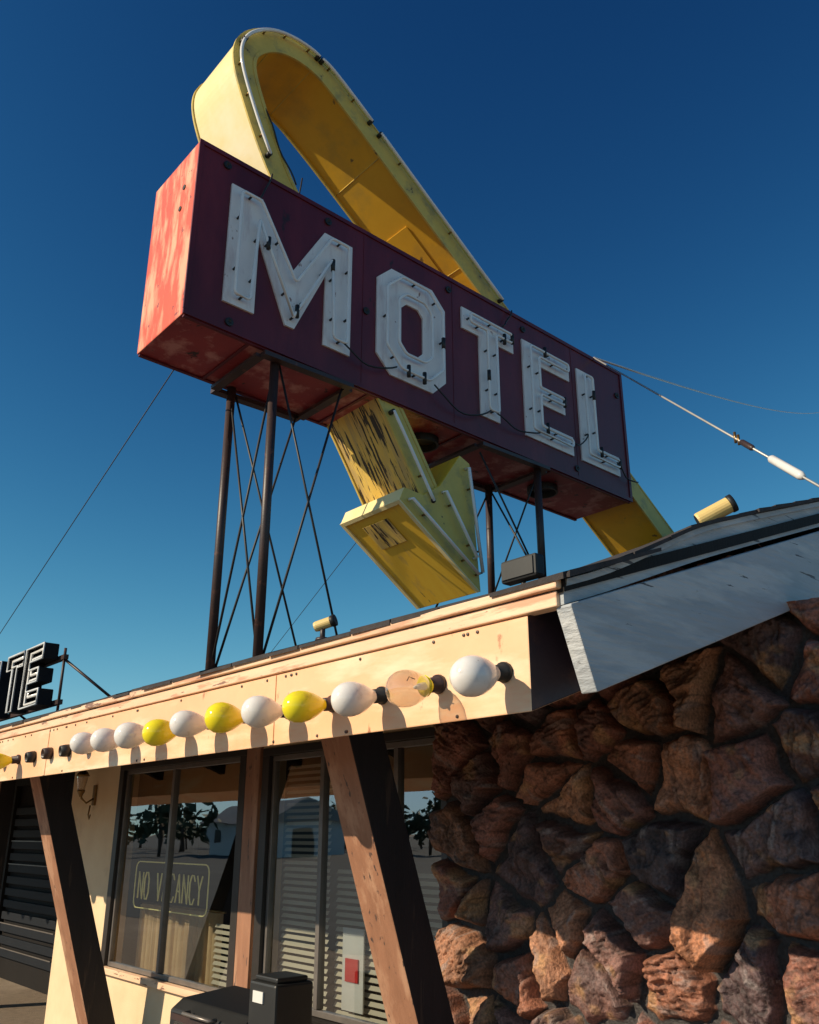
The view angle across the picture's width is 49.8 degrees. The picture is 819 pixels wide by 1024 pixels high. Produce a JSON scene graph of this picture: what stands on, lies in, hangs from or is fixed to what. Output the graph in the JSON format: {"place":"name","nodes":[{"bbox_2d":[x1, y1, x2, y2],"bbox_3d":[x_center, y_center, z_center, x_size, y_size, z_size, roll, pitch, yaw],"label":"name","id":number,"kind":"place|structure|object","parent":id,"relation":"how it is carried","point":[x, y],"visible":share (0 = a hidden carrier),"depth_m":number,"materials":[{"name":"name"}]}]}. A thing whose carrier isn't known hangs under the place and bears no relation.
{"place":"outdoors","nodes":[
{"label":"outdoors","id":0,"kind":"place"},
{"bbox_2d":[0,978,47,1023],"bbox_3d":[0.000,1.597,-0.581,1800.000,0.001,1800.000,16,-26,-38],"label":"ground","id":1,"kind":"structure","parent":0,"point":[19,1004],"depth_m":9.33,"materials":[{"name":"beige concrete"}]},
{"bbox_2d":[0,779,15,888],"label":"corner post","id":2,"kind":"object","parent":1,"relation":"on","point":[7,790],"visible":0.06,"depth_m":9.74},
{"bbox_2d":[0,781,73,994],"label":"recess back wall","id":3,"kind":"structure","parent":1,"relation":"on","point":[27,976],"depth_m":10.83,"materials":[{"name":"black metal"}]},
{"bbox_2d":[0,513,818,732],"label":"roof","id":4,"kind":"structure","parent":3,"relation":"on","point":[646,563],"depth_m":2.98,"materials":[{"name":"metal"}]},
{"bbox_2d":[0,642,110,721],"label":"roof letter sign","id":5,"kind":"object","parent":4,"relation":"on","point":[26,675],"visible":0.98,"depth_m":7.76,"materials":[{"name":"black metal"}]},
{"bbox_2d":[0,370,173,632],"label":"guy wire","id":6,"kind":"object","parent":4,"relation":"attached to","point":[92,492],"visible":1,"depth_m":7.07,"materials":[{"name":"black metal"}]},
{"bbox_2d":[0,602,580,780],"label":"eave light box","id":7,"kind":"object","parent":4,"relation":"attached to","point":[533,651],"visible":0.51,"depth_m":2.98,"materials":[{"name":"beige wood"}]},
{"bbox_2d":[0,753,19,768],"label":"marquee bulb","id":8,"kind":"object","parent":7,"relation":"attached to","point":[6,760],"visible":1,"depth_m":5.48,"materials":[{"name":"glass"}]},
{"bbox_2d":[24,751,36,762],"bbox_3d":[-2.288,1.478,5.331,0.060,0.071,0.068,16,-26,-38],"label":"bulb socket","id":9,"kind":"object","parent":7,"relation":"attached to","point":[30,756],"visible":1,"depth_m":5.31,"materials":[{"name":"black rubber"}]},
{"bbox_2d":[41,747,53,758],"bbox_3d":[-2.107,1.402,5.132,0.057,0.070,0.068,16,-26,-38],"label":"bulb socket","id":10,"kind":"object","parent":7,"relation":"attached to","point":[47,753],"visible":1,"depth_m":5.12,"materials":[{"name":"paint"}]},
{"bbox_2d":[58,744,70,756],"bbox_3d":[-1.925,1.332,4.931,0.058,0.070,0.069,16,-26,-38],"label":"bulb socket","id":11,"kind":"object","parent":7,"relation":"attached to","point":[64,750],"visible":0.98,"depth_m":4.91,"materials":[{"name":"black rubber"}]},
{"bbox_2d":[70,732,94,754],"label":"marquee bulb","id":12,"kind":"object","parent":7,"relation":"attached to","point":[80,743],"visible":0.53,"depth_m":4.40,"materials":[{"name":"white glass"}]},
{"bbox_2d":[90,728,118,751],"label":"marquee bulb","id":13,"kind":"object","parent":7,"relation":"attached to","point":[101,739],"visible":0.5,"depth_m":4.21,"materials":[{"name":"glass"}]},
{"bbox_2d":[114,722,144,748],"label":"marquee bulb","id":14,"kind":"object","parent":7,"relation":"attached to","point":[127,735],"visible":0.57,"depth_m":4.02,"materials":[{"name":"white glass"}]},
{"bbox_2d":[142,719,175,745],"bbox_3d":[-1.066,0.969,3.869,0.213,0.116,0.116,16,-26,-38],"label":"marquee bulb","id":15,"kind":"object","parent":7,"relation":"attached to","point":[156,732],"visible":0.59,"depth_m":3.80,"materials":[{"name":"glass"}]},
{"bbox_2d":[42,675,276,774],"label":"eave box joint strips","id":16,"kind":"object","parent":7,"relation":"attached to","point":[273,697],"visible":0.71,"depth_m":3.46,"materials":[{"name":"beige wood"}]},
{"bbox_2d":[169,710,208,737],"bbox_3d":[-0.898,0.887,3.684,0.212,0.111,0.111,16,-26,-38],"label":"marquee bulb","id":17,"kind":"object","parent":7,"relation":"attached to","point":[185,723],"visible":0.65,"depth_m":3.62,"materials":[{"name":"white glass"}]},
{"bbox_2d":[204,702,245,733],"bbox_3d":[-0.704,0.812,3.471,0.212,0.120,0.120,16,-26,-38],"label":"marquee bulb","id":18,"kind":"object","parent":7,"relation":"attached to","point":[221,717],"visible":0.77,"depth_m":3.41,"materials":[{"name":"glass"}]},
{"bbox_2d":[0,630,478,777],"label":"fascia screws","id":19,"kind":"object","parent":7,"relation":"attached to","point":[433,642],"visible":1,"depth_m":3.37,"materials":[{"name":"paint"}]},
{"bbox_2d":[241,695,287,727],"bbox_3d":[-0.525,0.743,3.272,0.212,0.117,0.117,16,-26,-38],"label":"marquee bulb","id":20,"kind":"object","parent":7,"relation":"attached to","point":[258,711],"visible":0.88,"depth_m":3.21,"materials":[{"name":"white glass"}]},
{"bbox_2d":[0,579,560,731],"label":"eave drip board","id":21,"kind":"object","parent":7,"relation":"attached to","point":[464,607],"visible":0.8,"depth_m":3.15,"materials":[{"name":"beige wood"}]},
{"bbox_2d":[0,591,564,739],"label":"eave trim board","id":22,"kind":"object","parent":7,"relation":"attached to","point":[542,604],"visible":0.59,"depth_m":3.18,"materials":[{"name":"beige wood"}]},
{"bbox_2d":[282,690,334,722],"bbox_3d":[-0.346,0.681,3.075,0.213,0.110,0.110,16,-26,-38],"label":"marquee bulb","id":23,"kind":"object","parent":7,"relation":"attached to","point":[299,706],"visible":0.91,"depth_m":3.02,"materials":[{"name":"glass"}]},
{"bbox_2d":[331,681,388,716],"bbox_3d":[-0.160,0.612,2.869,0.213,0.113,0.112,16,-26,-38],"label":"marquee bulb","id":24,"kind":"object","parent":7,"relation":"attached to","point":[350,699],"visible":1,"depth_m":2.81,"materials":[{"name":"white glass"}]},
{"bbox_2d":[385,670,445,707],"bbox_3d":[0.020,0.538,2.672,0.213,0.114,0.112,16,-26,-38],"label":"marquee bulb","id":25,"kind":"object","parent":7,"relation":"attached to","point":[426,686],"visible":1,"depth_m":2.70,"materials":[{"name":"glass"}]},
{"bbox_2d":[449,655,512,696],"bbox_3d":[0.205,0.463,2.469,0.213,0.117,0.116,16,-26,-38],"label":"marquee bulb","id":26,"kind":"object","parent":7,"relation":"attached to","point":[473,675],"visible":1,"depth_m":2.41,"materials":[{"name":"white glass"}]},
{"bbox_2d":[271,543,355,651],"bbox_3d":[-0.772,0.625,8.517,0.006,0.995,3.809,10,-22,-25],"label":"guy wire","id":27,"kind":"object","parent":4,"relation":"attached to","point":[315,594],"visible":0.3,"depth_m":8.80,"materials":[{"name":"black metal"}]},
{"bbox_2d":[313,614,337,639],"bbox_3d":[-0.384,0.533,4.015,0.069,0.133,0.114,40,-44,-60],"label":"roof spotlight","id":28,"kind":"object","parent":4,"relation":"on","point":[321,625],"visible":0.92,"depth_m":4.01,"materials":[{"name":"beige metal"}]},
{"bbox_2d":[137,138,638,669],"bbox_3d":[0.142,-0.254,6.630,4.410,3.332,0.743,16,-26,-38],"label":"motel sign","id":29,"kind":"object","parent":4,"relation":"on","point":[269,296],"visible":0.96,"depth_m":6.13,"materials":[{"name":"metal"}]},
{"bbox_2d":[191,28,673,608],"bbox_3d":[0.730,-1.054,7.492,5.629,3.915,0.785,16,-26,-38],"label":"neon arrow","id":30,"kind":"object","parent":29,"relation":"attached to","point":[409,526],"visible":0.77,"depth_m":6.47,"materials":[{"name":"yellow paint"}]},
{"bbox_2d":[595,357,818,413],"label":"overhead wire","id":31,"kind":"object","parent":29,"relation":"attached to","point":[687,387],"visible":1,"depth_m":11.07,"materials":[{"name":"metal"}]},
{"bbox_2d":[0,497,818,727],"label":"roof shingle edge","id":32,"kind":"object","parent":4,"relation":"attached to","point":[641,551],"visible":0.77,"depth_m":2.99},
{"bbox_2d":[501,553,544,585],"bbox_3d":[0.701,0.385,5.493,0.098,0.206,0.300,16,-26,-38],"label":"roof floodlight","id":33,"kind":"object","parent":4,"relation":"on","point":[524,569],"visible":0.91,"depth_m":5.44,"materials":[{"name":"grey metal"}]},
{"bbox_2d":[557,531,818,693],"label":"rake board","id":34,"kind":"object","parent":4,"relation":"attached to","point":[614,637],"visible":1,"depth_m":2.77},
{"bbox_2d":[559,507,818,604],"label":"rake upper trim","id":35,"kind":"structure","parent":4,"relation":"attached to","point":[576,594],"depth_m":2.99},
{"bbox_2d":[565,502,818,585],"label":"rake drip moulding","id":36,"kind":"object","parent":4,"relation":"attached to","point":[593,574],"visible":0.8,"depth_m":2.95,"materials":[{"name":"grey metal"}]},
{"bbox_2d":[570,527,818,602],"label":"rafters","id":37,"kind":"object","parent":4,"relation":"attached to","point":[741,550],"visible":0.01,"depth_m":4.71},
{"bbox_2d":[593,357,818,486],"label":"guy wire","id":38,"kind":"object","parent":4,"relation":"attached to","point":[790,469],"visible":1,"depth_m":5.12,"materials":[{"name":"white metal"}]},
{"bbox_2d":[694,494,738,522],"bbox_3d":[1.404,0.029,4.036,0.085,0.217,0.199,50,-53,-65],"label":"roof spotlight","id":39,"kind":"object","parent":4,"relation":"on","point":[725,506],"visible":0.71,"depth_m":4.01,"materials":[{"name":"beige metal"}]},
{"bbox_2d":[44,771,77,1023],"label":"return wall","id":40,"kind":"structure","parent":1,"relation":"on","point":[55,940],"depth_m":8.07,"materials":[{"name":"paint"}]},
{"bbox_2d":[121,757,320,987],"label":"reflected street backdrop","id":41,"kind":"object","parent":1,"relation":"on","point":[216,824],"visible":0.17,"depth_m":9.03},
{"bbox_2d":[47,724,433,1023],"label":"front wall","id":42,"kind":"structure","parent":1,"relation":"on","point":[133,1003],"depth_m":7.62,"materials":[{"name":"paint"}]},
{"bbox_2d":[76,770,97,818],"bbox_3d":[-2.969,2.574,8.092,0.192,0.472,0.124,16,-26,-38],"label":"wall lantern","id":43,"kind":"object","parent":42,"relation":"attached to","point":[81,792],"depth_m":8.09,"materials":[{"name":"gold metal"}]},
{"bbox_2d":[104,966,203,996],"bbox_3d":[-1.841,3.482,6.520,0.115,0.045,2.200,16,-26,-38],"label":"window sill","id":44,"kind":"structure","parent":42,"relation":"attached to","point":[178,989],"depth_m":6.51,"materials":[{"name":"beige wood"}]},
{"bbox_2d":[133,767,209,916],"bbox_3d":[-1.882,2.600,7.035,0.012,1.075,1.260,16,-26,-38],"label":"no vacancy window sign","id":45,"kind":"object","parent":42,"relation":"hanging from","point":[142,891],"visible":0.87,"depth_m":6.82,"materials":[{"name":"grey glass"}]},
{"bbox_2d":[101,749,246,986],"bbox_3d":[-1.828,2.718,6.810,0.080,1.590,2.160,16,-26,-38],"label":"window frame","id":46,"kind":"object","parent":42,"relation":"attached to","point":[242,754],"visible":0.38,"depth_m":6.85,"materials":[{"name":"brown wood"}]},
{"bbox_2d":[107,757,240,991],"bbox_3d":[-1.820,2.744,6.808,0.050,1.540,1.988,16,-26,-38],"label":"sash window","id":47,"kind":"structure","parent":46,"relation":"in","point":[162,938],"depth_m":6.94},
{"bbox_2d":[135,903,223,986],"bbox_3d":[-1.838,3.402,6.950,0.082,0.520,1.350,16,-26,-38],"label":"curtain","id":48,"kind":"object","parent":42,"relation":"hanging from","point":[190,947],"visible":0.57,"depth_m":6.84,"materials":[{"name":"fabric"}]},
{"bbox_2d":[233,747,263,988],"bbox_3d":[-1.082,2.716,5.823,0.028,2.279,0.180,16,-26,-38],"label":"window post trim","id":49,"kind":"structure","parent":42,"relation":"attached to","point":[246,900],"depth_m":5.92,"materials":[{"name":"brown wood"}]},
{"bbox_2d":[211,764,441,1023],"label":"window blinds","id":50,"kind":"object","parent":42,"relation":"attached to","point":[340,951],"depth_m":5.59,"materials":[{"name":"white plastic"}]},
{"bbox_2d":[312,1017,340,1023],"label":"window sill","id":51,"kind":"structure","parent":42,"relation":"attached to","point":[316,1020],"depth_m":5.00,"materials":[{"name":"brown wood"}]},
{"bbox_2d":[251,727,447,979],"bbox_3d":[-0.366,2.133,5.202,0.080,1.550,1.900,16,-26,-38],"label":"window frame","id":52,"kind":"object","parent":42,"relation":"attached to","point":[261,877],"visible":0.34,"depth_m":5.78,"materials":[{"name":"brown wood"}]},
{"bbox_2d":[263,737,435,1023],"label":"sash window","id":53,"kind":"structure","parent":52,"relation":"in","point":[398,747],"depth_m":5.41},
{"bbox_2d":[341,927,364,1014],"bbox_3d":[-0.324,2.629,5.075,0.010,0.430,0.200,16,-26,-38],"label":"notice card","id":54,"kind":"object","parent":42,"relation":"attached to","point":[352,998],"visible":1,"depth_m":5.06,"materials":[{"name":"white paper"}]},
{"bbox_2d":[345,958,358,983],"bbox_3d":[-0.332,2.631,5.066,0.008,0.120,0.120,16,-26,-38],"label":"notice card red part","id":55,"kind":"object","parent":54,"relation":"attached to","point":[351,970],"visible":1,"depth_m":5.06,"materials":[{"name":"red paper"}]},
{"bbox_2d":[312,994,387,1021],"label":"interior floor","id":56,"kind":"structure","parent":1,"relation":"on","point":[330,1001],"depth_m":8.58,"materials":[{"name":"grey"}]},
{"bbox_2d":[324,745,441,1003],"bbox_3d":[0.791,3.351,8.036,0.100,2.600,5.200,16,-26,-38],"label":"window pane","id":57,"kind":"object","parent":1,"relation":"on","point":[422,802],"depth_m":9.12,"materials":[{"name":"clear glass"}]},
{"bbox_2d":[427,544,818,1023],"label":"stone veneer","id":58,"kind":"object","parent":1,"relation":"on","point":[642,848],"visible":0.73,"depth_m":3.48,"materials":[{"name":"brown stone"}]},
{"bbox_3d":[-1.173,3.498,4.728,1.140,0.060,7.700,16,-26,-38],"label":"porch slab","id":59,"kind":"object","parent":1,"relation":"on","visible":0},
{"bbox_2d":[30,773,114,1023],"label":"porch post","id":60,"kind":"object","parent":59,"relation":"on","point":[74,914],"visible":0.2,"depth_m":6.43,"materials":[{"name":"brown wood"}]},
{"bbox_2d":[170,971,312,1023],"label":"newspaper rack","id":61,"kind":"object","parent":59,"relation":"on","point":[282,997],"visible":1,"depth_m":4.32,"materials":[{"name":"black metal"}]},
{"bbox_2d":[252,990,263,1003],"bbox_3d":[-0.734,2.350,4.279,0.007,0.050,0.090,16,-26,-38],"label":"price window","id":62,"kind":"structure","parent":61,"relation":"in","point":[258,996],"depth_m":4.27,"materials":[{"name":"white paper"}]},
{"bbox_2d":[321,731,453,1023],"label":"porch post","id":63,"kind":"object","parent":59,"relation":"on","point":[395,917],"visible":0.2,"depth_m":3.76,"materials":[{"name":"brown wood"}]},
{"bbox_2d":[0,807,56,971],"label":"recess shutter","id":64,"kind":"object","parent":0,"point":[44,950],"visible":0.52,"depth_m":10.86,"materials":[{"name":"grey metal"}]},
{"bbox_2d":[0,840,53,962],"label":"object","id":65,"kind":"object","parent":64,"relation":"attached to","point":[25,927],"visible":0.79,"depth_m":10.77,"materials":[{"name":"black metal"}]},
{"bbox_2d":[0,772,74,934],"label":"recess door frame","id":66,"kind":"object","parent":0,"point":[70,776],"visible":0.24,"depth_m":11.70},
{"bbox_2d":[140,901,226,913],"bbox_3d":[-1.825,3.143,7.029,0.017,0.017,1.450,16,-26,-38],"label":"curtain rod","id":67,"kind":"object","parent":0,"point":[193,908],"visible":1,"depth_m":6.91,"materials":[{"name":"brown wood"}]},
{"bbox_2d":[0,0,818,725],"label":"sky","id":68,"kind":"structure","parent":0,"point":[636,182],"materials":[{"name":"blue"}]}
]}

